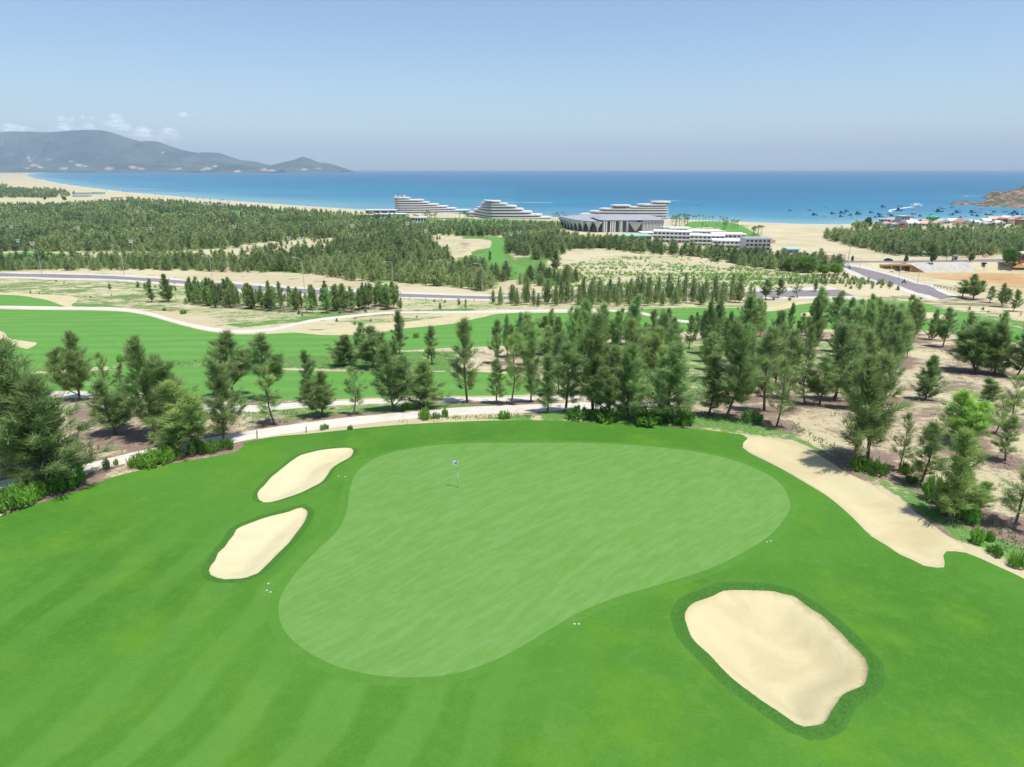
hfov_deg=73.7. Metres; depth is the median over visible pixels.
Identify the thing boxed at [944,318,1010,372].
casuarina tree
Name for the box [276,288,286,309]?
casuarina tree
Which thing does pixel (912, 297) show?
casuarina tree
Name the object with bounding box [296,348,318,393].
casuarina tree
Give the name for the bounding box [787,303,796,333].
casuarina tree
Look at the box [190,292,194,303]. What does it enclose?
casuarina tree
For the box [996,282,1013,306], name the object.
casuarina tree
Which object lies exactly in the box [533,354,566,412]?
casuarina tree
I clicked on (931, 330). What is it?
casuarina tree
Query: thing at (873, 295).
casuarina tree
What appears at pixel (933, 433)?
casuarina tree
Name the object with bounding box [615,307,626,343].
casuarina tree
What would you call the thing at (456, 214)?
surf
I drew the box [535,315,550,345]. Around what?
casuarina tree
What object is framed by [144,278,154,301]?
casuarina tree
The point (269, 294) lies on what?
casuarina tree
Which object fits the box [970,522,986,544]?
leafy shrub
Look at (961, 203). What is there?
rock reef
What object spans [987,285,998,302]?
casuarina tree
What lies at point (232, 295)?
casuarina tree
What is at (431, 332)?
casuarina tree
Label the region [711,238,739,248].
resort block
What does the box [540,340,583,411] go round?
casuarina tree
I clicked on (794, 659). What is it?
sand bunker
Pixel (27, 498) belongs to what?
leafy shrub
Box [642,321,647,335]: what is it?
casuarina tree
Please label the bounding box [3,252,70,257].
lawn
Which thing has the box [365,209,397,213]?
hotel annex
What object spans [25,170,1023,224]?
sea
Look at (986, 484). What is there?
casuarina tree
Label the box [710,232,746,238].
resort block
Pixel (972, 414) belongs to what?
tree
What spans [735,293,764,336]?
casuarina tree
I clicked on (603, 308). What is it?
casuarina tree
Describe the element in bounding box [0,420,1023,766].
turf
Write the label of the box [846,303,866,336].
casuarina tree
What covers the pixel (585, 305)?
casuarina tree
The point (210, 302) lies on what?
casuarina tree
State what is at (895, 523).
sand bunker
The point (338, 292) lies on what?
casuarina tree
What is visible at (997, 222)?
village house
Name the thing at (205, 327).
cart path
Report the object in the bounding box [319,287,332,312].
casuarina tree
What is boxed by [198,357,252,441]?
casuarina tree
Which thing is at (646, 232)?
resort block
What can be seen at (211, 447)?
leafy shrub
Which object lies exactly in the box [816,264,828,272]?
broadleaf tree
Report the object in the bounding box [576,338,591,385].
casuarina tree
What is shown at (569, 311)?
casuarina tree
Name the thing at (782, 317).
casuarina tree
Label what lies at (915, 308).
casuarina tree
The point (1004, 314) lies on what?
casuarina tree
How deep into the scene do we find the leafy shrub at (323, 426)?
60.63 m
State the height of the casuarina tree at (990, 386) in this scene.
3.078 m
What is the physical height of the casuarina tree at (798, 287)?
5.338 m
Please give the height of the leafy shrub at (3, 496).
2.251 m
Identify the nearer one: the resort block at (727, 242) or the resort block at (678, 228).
the resort block at (727, 242)
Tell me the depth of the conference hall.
627.13 m
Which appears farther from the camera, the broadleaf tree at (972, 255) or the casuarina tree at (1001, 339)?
the broadleaf tree at (972, 255)
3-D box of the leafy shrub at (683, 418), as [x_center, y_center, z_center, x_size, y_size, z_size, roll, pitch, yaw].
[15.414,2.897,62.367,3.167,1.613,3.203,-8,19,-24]
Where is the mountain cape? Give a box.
[264,157,354,171]
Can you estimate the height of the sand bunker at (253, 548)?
0.613 m
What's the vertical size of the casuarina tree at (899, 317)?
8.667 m
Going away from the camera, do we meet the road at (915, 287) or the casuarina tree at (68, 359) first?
the casuarina tree at (68, 359)
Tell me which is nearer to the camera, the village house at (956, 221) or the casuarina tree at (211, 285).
the casuarina tree at (211, 285)
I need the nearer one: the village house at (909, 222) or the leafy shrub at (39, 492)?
the leafy shrub at (39, 492)
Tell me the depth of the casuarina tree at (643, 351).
82.27 m
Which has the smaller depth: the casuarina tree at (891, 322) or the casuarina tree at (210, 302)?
the casuarina tree at (891, 322)
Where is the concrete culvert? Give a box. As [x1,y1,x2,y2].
[880,263,924,272]
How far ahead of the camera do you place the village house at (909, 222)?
706.06 m
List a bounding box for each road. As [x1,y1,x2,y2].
[0,273,852,298]
[828,259,1005,262]
[845,265,954,298]
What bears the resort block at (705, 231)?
on the sandy ground at (822, 423)
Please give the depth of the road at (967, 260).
369.26 m
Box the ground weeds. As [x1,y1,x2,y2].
[119,288,1023,555]
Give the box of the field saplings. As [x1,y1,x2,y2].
[544,255,823,292]
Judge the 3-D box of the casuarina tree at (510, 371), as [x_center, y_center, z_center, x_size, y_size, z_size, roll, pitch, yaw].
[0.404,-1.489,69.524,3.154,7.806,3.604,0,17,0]
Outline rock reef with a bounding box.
[950,201,976,204]
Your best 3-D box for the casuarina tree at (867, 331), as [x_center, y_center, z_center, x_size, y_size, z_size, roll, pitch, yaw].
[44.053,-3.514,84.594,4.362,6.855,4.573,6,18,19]
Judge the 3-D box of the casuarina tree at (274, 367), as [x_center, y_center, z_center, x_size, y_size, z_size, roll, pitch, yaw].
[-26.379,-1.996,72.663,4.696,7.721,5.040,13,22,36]
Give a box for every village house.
[878,219,890,225]
[892,222,905,227]
[895,215,909,222]
[903,220,918,227]
[918,221,928,226]
[926,217,938,221]
[932,220,943,225]
[936,218,949,224]
[952,219,966,225]
[978,221,991,227]
[979,218,991,221]
[986,216,1001,221]
[992,220,1005,226]
[998,217,1007,224]
[1006,217,1017,223]
[1012,215,1022,218]
[1014,219,1023,224]
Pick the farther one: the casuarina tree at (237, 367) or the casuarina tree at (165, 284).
the casuarina tree at (165, 284)
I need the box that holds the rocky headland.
[975,186,1023,207]
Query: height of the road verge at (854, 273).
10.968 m
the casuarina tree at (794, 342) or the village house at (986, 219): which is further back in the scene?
the village house at (986, 219)
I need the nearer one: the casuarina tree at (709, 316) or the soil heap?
the casuarina tree at (709, 316)
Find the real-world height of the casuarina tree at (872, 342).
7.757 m
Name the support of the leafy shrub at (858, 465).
on the sandy ground at (822, 423)
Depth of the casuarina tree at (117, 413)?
58.14 m
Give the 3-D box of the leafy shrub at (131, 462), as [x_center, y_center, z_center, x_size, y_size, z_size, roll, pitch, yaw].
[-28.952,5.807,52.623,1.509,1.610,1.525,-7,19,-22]
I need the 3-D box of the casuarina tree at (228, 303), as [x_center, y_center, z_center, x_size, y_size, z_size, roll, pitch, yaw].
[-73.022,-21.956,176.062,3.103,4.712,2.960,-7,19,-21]
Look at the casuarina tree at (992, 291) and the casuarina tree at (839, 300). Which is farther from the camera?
the casuarina tree at (992, 291)
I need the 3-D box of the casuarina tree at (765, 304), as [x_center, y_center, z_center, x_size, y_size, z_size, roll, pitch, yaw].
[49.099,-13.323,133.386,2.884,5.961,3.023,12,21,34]
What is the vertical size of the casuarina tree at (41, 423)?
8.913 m
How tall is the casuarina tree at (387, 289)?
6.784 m
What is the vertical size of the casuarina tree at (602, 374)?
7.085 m
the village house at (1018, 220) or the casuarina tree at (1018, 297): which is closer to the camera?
the casuarina tree at (1018, 297)
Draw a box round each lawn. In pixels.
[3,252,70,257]
[684,221,760,236]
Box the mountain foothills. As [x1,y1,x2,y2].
[0,157,284,172]
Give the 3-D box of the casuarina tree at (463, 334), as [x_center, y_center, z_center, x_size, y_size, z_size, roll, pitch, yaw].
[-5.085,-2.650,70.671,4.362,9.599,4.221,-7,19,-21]
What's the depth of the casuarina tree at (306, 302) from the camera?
163.60 m
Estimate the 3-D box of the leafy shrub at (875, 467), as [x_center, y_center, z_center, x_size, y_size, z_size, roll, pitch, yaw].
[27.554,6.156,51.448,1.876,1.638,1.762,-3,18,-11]
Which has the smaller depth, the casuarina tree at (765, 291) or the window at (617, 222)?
the casuarina tree at (765, 291)
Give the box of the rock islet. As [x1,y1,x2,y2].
[982,191,1003,197]
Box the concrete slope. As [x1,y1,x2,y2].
[907,263,973,271]
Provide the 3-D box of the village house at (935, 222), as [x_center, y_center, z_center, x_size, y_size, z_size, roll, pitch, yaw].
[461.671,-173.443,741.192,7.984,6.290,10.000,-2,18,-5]
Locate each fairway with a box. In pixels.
[0,295,62,305]
[0,309,723,373]
[28,366,542,399]
[463,237,529,279]
[611,301,1023,342]
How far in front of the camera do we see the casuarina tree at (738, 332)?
61.73 m
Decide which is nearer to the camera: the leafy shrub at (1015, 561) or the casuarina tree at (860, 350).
the leafy shrub at (1015, 561)
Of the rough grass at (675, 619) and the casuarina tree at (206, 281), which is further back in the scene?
the casuarina tree at (206, 281)
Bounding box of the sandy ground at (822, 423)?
[0,173,1023,577]
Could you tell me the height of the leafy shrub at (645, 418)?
1.721 m
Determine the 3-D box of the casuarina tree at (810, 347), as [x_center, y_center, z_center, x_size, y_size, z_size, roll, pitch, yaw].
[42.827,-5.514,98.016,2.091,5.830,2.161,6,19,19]
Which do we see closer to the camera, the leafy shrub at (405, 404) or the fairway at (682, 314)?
the leafy shrub at (405, 404)
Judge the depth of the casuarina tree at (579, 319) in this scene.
100.62 m
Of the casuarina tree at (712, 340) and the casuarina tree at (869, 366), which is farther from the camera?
the casuarina tree at (712, 340)
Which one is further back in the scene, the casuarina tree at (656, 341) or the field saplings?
the field saplings
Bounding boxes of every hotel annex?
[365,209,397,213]
[375,213,386,217]
[387,213,406,217]
[414,217,426,222]
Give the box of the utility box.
[951,255,958,260]
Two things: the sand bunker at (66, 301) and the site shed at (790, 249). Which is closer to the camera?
the sand bunker at (66, 301)
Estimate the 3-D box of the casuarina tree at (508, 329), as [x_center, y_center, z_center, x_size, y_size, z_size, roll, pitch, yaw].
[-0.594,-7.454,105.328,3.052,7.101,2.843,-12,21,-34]
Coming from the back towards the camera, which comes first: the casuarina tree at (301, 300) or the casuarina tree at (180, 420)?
the casuarina tree at (301, 300)
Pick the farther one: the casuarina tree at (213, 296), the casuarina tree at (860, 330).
the casuarina tree at (213, 296)
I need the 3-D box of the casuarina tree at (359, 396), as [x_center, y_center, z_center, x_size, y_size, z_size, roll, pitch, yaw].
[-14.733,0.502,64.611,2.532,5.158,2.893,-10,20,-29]
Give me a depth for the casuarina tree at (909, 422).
51.47 m
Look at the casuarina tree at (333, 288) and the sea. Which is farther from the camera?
the sea
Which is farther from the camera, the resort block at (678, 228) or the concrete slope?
the resort block at (678, 228)
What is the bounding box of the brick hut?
[1012,251,1023,263]
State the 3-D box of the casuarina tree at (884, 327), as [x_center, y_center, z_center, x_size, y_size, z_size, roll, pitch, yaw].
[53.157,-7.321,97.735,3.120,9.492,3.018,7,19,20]
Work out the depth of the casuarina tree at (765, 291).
198.19 m
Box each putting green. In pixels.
[278,443,789,676]
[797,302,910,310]
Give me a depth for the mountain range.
12346.48 m
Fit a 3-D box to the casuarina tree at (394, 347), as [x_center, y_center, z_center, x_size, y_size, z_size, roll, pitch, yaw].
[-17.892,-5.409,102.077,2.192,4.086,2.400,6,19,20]
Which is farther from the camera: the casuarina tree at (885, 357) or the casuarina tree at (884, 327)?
the casuarina tree at (884, 327)
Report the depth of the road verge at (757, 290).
227.58 m
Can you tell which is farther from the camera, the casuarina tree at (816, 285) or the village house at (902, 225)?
the village house at (902, 225)
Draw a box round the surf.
[47,181,851,224]
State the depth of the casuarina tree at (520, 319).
105.75 m
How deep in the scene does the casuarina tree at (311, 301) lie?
163.19 m
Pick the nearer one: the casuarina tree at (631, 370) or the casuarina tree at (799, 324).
the casuarina tree at (631, 370)
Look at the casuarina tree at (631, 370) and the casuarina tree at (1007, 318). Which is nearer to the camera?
the casuarina tree at (631, 370)
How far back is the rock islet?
1500.62 m
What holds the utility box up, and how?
on the road at (967, 260)
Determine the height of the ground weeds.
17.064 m
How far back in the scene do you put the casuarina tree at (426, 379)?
67.69 m
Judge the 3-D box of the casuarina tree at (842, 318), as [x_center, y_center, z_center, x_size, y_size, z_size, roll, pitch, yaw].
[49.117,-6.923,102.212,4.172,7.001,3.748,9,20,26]
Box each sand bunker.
[0,292,77,306]
[0,331,35,348]
[209,508,306,578]
[258,448,352,501]
[299,313,497,334]
[453,251,471,257]
[469,246,480,250]
[685,590,867,726]
[743,438,967,565]
[766,300,832,310]
[925,312,954,319]
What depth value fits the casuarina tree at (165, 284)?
194.72 m
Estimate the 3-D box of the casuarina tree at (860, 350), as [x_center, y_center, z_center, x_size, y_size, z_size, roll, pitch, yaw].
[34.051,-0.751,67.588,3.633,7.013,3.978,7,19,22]
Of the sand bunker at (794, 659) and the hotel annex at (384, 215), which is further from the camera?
the hotel annex at (384, 215)
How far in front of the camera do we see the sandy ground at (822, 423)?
142.14 m
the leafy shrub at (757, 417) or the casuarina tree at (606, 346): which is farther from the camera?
the casuarina tree at (606, 346)
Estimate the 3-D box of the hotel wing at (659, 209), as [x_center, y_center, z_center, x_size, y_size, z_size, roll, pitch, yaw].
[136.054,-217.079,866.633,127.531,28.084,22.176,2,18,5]
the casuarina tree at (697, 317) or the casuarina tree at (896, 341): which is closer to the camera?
the casuarina tree at (896, 341)
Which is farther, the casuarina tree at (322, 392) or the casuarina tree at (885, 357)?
the casuarina tree at (322, 392)
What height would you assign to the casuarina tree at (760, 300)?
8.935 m
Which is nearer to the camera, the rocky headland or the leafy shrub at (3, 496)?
the leafy shrub at (3, 496)
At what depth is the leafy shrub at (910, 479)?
50.26 m
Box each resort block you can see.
[618,234,652,240]
[638,231,653,237]
[652,229,691,243]
[661,227,691,229]
[687,229,722,233]
[689,233,724,246]
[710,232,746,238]
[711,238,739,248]
[739,236,771,250]
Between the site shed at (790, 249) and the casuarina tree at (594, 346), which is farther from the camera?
the site shed at (790, 249)
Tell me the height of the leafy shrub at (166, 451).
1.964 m
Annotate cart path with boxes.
[0,306,688,332]
[0,401,654,488]
[49,392,588,411]
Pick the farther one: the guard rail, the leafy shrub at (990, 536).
the guard rail
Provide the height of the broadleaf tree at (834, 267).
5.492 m
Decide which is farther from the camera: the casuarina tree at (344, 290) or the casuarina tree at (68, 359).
the casuarina tree at (344, 290)
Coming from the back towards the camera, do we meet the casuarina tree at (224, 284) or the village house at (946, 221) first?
the village house at (946, 221)
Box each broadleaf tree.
[782,257,797,270]
[795,255,817,272]
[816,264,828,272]
[828,262,843,273]
[864,217,872,225]
[930,251,937,263]
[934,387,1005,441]
[968,252,975,260]
[1002,248,1021,265]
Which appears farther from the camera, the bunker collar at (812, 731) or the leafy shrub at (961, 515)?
the leafy shrub at (961, 515)
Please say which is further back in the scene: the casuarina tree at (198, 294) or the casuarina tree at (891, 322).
the casuarina tree at (198, 294)
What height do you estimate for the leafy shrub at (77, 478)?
2.533 m
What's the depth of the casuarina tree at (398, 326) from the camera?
107.15 m
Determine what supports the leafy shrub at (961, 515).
on the sandy ground at (822, 423)
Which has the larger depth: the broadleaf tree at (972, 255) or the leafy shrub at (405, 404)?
the broadleaf tree at (972, 255)
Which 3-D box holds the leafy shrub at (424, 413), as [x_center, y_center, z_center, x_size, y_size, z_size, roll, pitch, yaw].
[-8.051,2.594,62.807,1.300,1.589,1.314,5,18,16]
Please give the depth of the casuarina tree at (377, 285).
176.82 m
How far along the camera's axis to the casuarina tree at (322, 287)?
169.00 m
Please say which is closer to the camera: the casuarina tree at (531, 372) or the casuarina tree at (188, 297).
the casuarina tree at (531, 372)
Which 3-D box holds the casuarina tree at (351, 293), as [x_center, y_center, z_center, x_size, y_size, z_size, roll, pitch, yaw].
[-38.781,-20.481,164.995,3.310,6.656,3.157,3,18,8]
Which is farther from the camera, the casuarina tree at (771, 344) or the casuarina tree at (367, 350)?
the casuarina tree at (367, 350)
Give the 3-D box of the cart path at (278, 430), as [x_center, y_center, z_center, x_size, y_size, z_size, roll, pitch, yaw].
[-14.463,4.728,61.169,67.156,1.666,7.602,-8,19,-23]
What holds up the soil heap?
on the sandy ground at (822, 423)
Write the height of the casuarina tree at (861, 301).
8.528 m
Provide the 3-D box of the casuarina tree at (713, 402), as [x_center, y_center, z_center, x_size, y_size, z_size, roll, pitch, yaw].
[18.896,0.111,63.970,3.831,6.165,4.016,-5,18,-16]
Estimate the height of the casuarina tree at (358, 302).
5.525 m
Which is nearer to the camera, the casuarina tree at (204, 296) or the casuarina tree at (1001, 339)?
the casuarina tree at (1001, 339)
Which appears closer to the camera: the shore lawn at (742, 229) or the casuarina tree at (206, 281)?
the casuarina tree at (206, 281)
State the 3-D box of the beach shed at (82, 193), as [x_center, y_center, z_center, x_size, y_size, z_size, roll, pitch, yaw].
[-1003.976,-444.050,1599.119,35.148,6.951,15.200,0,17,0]
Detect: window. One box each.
[607,221,609,231]
[616,221,618,231]
[623,221,625,231]
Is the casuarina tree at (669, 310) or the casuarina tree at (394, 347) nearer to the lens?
the casuarina tree at (394, 347)
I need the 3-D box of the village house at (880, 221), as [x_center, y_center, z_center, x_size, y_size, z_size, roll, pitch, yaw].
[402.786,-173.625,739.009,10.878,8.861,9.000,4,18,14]
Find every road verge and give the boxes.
[0,272,859,300]
[843,264,963,299]
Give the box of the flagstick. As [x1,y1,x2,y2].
[452,460,458,487]
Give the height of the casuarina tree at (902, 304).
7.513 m
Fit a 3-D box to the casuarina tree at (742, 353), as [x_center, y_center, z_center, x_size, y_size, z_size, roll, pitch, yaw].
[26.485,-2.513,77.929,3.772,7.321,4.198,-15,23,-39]
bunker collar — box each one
[200,504,313,582]
[252,446,357,502]
[670,582,885,739]
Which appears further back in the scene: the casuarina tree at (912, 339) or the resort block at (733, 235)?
the resort block at (733, 235)
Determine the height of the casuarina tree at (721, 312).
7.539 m
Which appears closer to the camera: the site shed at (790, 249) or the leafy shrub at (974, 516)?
the leafy shrub at (974, 516)
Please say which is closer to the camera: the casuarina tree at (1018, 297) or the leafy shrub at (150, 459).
the leafy shrub at (150, 459)
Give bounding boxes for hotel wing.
[393,195,470,213]
[466,200,557,218]
[579,201,670,218]
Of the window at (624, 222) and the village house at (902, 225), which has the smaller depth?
the window at (624, 222)
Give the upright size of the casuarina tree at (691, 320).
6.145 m
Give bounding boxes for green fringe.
[267,440,798,685]
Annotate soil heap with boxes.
[1012,264,1023,267]
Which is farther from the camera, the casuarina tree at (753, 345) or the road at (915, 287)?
the road at (915, 287)
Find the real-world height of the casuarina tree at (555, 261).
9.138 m
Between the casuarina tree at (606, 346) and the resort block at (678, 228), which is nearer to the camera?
the casuarina tree at (606, 346)
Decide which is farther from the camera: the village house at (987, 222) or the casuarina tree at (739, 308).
the village house at (987, 222)
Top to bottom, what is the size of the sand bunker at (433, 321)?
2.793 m
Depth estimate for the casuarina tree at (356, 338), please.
103.37 m
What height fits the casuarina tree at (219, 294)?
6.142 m
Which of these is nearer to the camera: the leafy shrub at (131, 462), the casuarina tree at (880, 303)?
the leafy shrub at (131, 462)
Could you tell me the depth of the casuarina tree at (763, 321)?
124.56 m
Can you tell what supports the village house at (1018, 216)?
on the sandy ground at (822, 423)
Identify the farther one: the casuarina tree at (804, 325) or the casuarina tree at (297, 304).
the casuarina tree at (297, 304)
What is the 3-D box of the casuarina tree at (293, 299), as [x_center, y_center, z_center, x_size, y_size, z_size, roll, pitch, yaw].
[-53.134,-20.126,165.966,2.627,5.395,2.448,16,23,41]
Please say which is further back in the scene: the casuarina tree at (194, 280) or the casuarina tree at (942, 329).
the casuarina tree at (194, 280)
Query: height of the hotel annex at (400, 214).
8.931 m
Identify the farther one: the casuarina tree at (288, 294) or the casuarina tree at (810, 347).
the casuarina tree at (288, 294)
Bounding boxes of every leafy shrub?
[0,480,24,513]
[0,491,6,512]
[8,476,37,506]
[29,479,45,500]
[38,471,67,494]
[44,460,86,491]
[101,455,109,467]
[116,353,124,361]
[125,450,143,469]
[136,444,161,469]
[153,441,175,464]
[162,438,179,450]
[172,447,184,459]
[186,436,205,456]
[202,437,220,453]
[217,435,233,450]
[319,422,328,429]
[400,401,412,409]
[418,405,429,419]
[430,412,441,418]
[441,407,447,416]
[498,408,510,419]
[565,404,588,420]
[587,405,620,422]
[630,407,663,426]
[663,410,695,425]
[740,408,764,423]
[848,455,870,471]
[865,455,890,476]
[898,460,914,474]
[905,473,918,483]
[920,471,947,503]
[935,490,972,519]
[957,500,983,525]
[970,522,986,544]
[986,529,995,541]
[986,544,1003,557]
[1007,549,1023,569]
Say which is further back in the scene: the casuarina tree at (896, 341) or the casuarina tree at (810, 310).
the casuarina tree at (810, 310)
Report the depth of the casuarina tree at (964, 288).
204.43 m
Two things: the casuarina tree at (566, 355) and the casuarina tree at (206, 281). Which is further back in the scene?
the casuarina tree at (206, 281)
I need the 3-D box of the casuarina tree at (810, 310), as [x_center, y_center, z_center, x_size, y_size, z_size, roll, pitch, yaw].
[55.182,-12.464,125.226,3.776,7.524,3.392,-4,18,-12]
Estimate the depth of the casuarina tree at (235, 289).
180.97 m
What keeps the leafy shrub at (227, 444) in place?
on the sandy ground at (822, 423)
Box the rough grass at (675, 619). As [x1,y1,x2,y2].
[202,446,883,737]
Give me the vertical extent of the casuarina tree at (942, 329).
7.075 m
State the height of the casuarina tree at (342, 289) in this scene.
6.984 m
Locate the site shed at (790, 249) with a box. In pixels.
[782,247,800,252]
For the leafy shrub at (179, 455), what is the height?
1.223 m
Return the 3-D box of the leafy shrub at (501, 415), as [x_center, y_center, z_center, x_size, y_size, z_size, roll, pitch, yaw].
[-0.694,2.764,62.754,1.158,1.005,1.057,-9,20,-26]
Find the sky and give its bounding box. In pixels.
[0,0,1023,169]
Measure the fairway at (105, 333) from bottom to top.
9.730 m
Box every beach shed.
[72,195,91,196]
[74,192,91,194]
[92,192,105,194]
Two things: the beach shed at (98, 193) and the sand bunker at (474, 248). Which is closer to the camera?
the sand bunker at (474, 248)
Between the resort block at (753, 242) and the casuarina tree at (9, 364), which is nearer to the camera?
the casuarina tree at (9, 364)
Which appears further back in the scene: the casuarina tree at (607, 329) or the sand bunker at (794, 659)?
the casuarina tree at (607, 329)
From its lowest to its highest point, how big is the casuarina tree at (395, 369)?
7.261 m
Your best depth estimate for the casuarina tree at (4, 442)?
51.30 m
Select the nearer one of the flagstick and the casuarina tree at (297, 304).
the flagstick
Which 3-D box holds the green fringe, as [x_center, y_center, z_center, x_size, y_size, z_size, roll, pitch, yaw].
[3.597,9.099,43.858,33.079,0.357,28.399,0,17,0]
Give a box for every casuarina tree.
[0,333,86,481]
[0,370,121,483]
[0,376,21,474]
[40,328,95,399]
[82,378,139,434]
[92,350,117,387]
[112,362,126,387]
[113,332,187,437]
[131,377,218,447]
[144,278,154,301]
[156,274,175,301]
[184,277,194,292]
[186,290,191,300]
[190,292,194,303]
[192,276,198,290]
[194,288,201,302]
[198,328,255,395]
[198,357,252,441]
[199,280,203,299]
[200,286,208,303]
[203,277,209,287]
[207,288,212,305]
[208,280,216,300]
[209,283,219,307]
[217,283,223,304]
[219,278,229,304]
[222,289,227,302]
[224,290,232,306]
[227,284,236,306]
[230,283,237,304]
[236,290,241,303]
[240,284,245,301]
[240,332,286,399]
[241,283,256,308]
[247,285,256,308]
[251,374,281,424]
[254,288,265,308]
[264,285,273,310]
[265,279,276,308]
[271,287,277,309]
[276,281,285,307]
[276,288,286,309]
[286,286,291,303]
[289,291,297,310]
[290,291,299,308]
[294,369,339,415]
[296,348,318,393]
[297,290,303,307]
[302,293,309,312]
[307,298,314,312]
[308,284,316,306]
[316,283,329,309]
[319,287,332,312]
[325,334,359,365]
[329,283,340,310]
[330,287,340,308]
[337,283,348,303]
[338,283,349,309]
[340,292,348,309]
[343,365,368,414]
[345,286,357,311]
[351,324,389,367]
[352,320,366,348]
[353,289,363,307]
[356,284,366,307]
[362,282,373,308]
[367,341,420,410]
[371,288,378,304]
[372,280,382,305]
[380,286,390,309]
[382,283,392,308]
[388,335,399,356]
[389,280,400,307]
[389,310,409,353]
[397,297,401,307]
[397,360,455,407]
[422,324,442,363]
[441,314,483,402]
[481,358,508,403]
[485,318,504,358]
[500,314,514,357]
[502,333,526,404]
[509,311,545,369]
[515,311,525,333]
[519,327,542,401]
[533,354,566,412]
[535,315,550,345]
[538,325,554,354]
[540,331,565,390]
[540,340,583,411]
[547,308,555,350]
[548,250,561,267]
[550,316,567,356]
[563,311,617,409]
[563,318,581,365]
[564,305,586,351]
[564,306,573,339]
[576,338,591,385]
[577,297,593,339]
[578,342,628,411]
[591,301,615,340]
[596,313,612,349]
[598,334,611,359]
[600,339,657,418]
[608,309,625,344]
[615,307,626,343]
[615,316,650,365]
[624,293,645,336]
[639,334,651,383]
[640,338,711,418]
[641,309,659,336]
[641,325,669,392]
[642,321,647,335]
[647,309,689,353]
[667,307,678,332]
[683,314,699,348]
[693,311,701,339]
[695,353,729,414]
[698,298,718,338]
[698,331,724,379]
[699,324,713,350]
[703,332,716,369]
[709,318,769,417]
[712,299,727,336]
[716,323,723,343]
[720,309,733,358]
[720,318,727,341]
[726,330,752,381]
[734,305,746,325]
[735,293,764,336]
[741,337,759,395]
[743,295,764,332]
[746,322,756,358]
[749,321,789,410]
[755,303,767,330]
[757,322,795,382]
[758,310,768,335]
[759,279,774,298]
[760,309,792,361]
[762,301,769,323]
[765,356,802,426]
[773,328,809,398]
[774,278,787,297]
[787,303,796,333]
[788,359,822,403]
[790,280,802,296]
[796,313,806,335]
[801,293,827,347]
[801,323,818,365]
[802,316,813,337]
[804,329,815,364]
[804,354,841,404]
[807,297,816,324]
[814,280,818,290]
[814,284,831,330]
[819,321,866,400]
[825,289,848,331]
[828,315,847,352]
[836,296,860,329]
[836,350,902,467]
[837,343,871,401]
[838,348,920,458]
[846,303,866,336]
[852,326,866,357]
[854,327,883,357]
[856,297,867,339]
[862,298,880,335]
[863,329,881,357]
[866,293,880,328]
[872,305,897,347]
[874,302,892,350]
[876,296,889,318]
[880,303,895,319]
[883,307,917,358]
[884,324,907,393]
[890,307,915,353]
[891,411,920,469]
[898,302,910,319]
[905,354,949,399]
[906,297,925,326]
[906,419,952,484]
[907,294,920,318]
[907,319,916,357]
[909,302,927,339]
[923,309,940,339]
[925,425,994,521]
[934,307,960,346]
[943,471,999,509]
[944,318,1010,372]
[954,279,970,296]
[958,309,980,337]
[964,273,986,298]
[974,321,1023,373]
[976,376,1005,402]
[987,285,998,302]
[990,413,1023,460]
[991,310,1012,331]
[992,392,1016,433]
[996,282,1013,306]
[996,462,1023,530]
[997,372,1023,413]
[1003,316,1009,330]
[1003,326,1023,376]
[1009,289,1023,310]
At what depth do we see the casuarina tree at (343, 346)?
96.42 m
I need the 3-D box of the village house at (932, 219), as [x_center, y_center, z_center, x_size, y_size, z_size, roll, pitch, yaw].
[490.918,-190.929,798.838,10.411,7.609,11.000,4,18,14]
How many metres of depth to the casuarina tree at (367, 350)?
93.72 m
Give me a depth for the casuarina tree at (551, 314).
109.22 m
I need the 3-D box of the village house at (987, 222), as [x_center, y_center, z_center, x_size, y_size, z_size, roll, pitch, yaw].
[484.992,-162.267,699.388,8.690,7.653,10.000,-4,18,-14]
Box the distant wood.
[0,183,1023,324]
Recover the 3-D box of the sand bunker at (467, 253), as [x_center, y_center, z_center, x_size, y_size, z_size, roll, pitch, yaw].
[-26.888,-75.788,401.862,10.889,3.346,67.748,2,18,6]
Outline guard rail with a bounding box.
[934,284,957,291]
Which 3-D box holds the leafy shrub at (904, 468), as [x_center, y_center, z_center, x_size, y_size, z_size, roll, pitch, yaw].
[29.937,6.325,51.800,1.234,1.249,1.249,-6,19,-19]
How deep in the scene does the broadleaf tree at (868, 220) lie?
698.74 m
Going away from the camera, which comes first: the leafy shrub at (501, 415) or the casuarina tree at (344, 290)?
the leafy shrub at (501, 415)
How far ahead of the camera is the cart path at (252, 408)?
73.11 m
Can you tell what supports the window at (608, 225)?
in the conference hall
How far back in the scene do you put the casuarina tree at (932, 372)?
72.54 m
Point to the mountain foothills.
(12, 165)
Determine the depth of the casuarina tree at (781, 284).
203.61 m
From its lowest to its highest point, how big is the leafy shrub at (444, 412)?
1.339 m
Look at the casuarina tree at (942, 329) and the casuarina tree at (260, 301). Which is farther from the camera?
the casuarina tree at (260, 301)
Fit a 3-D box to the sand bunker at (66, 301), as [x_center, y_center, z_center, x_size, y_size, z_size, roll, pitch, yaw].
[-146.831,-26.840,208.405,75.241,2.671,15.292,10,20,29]
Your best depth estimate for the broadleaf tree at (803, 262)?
300.35 m
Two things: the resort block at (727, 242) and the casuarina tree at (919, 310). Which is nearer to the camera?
the casuarina tree at (919, 310)
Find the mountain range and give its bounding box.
[0,130,269,169]
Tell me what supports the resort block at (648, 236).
on the sandy ground at (822, 423)
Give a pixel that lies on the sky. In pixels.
(348, 84)
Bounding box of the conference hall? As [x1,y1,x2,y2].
[558,214,663,231]

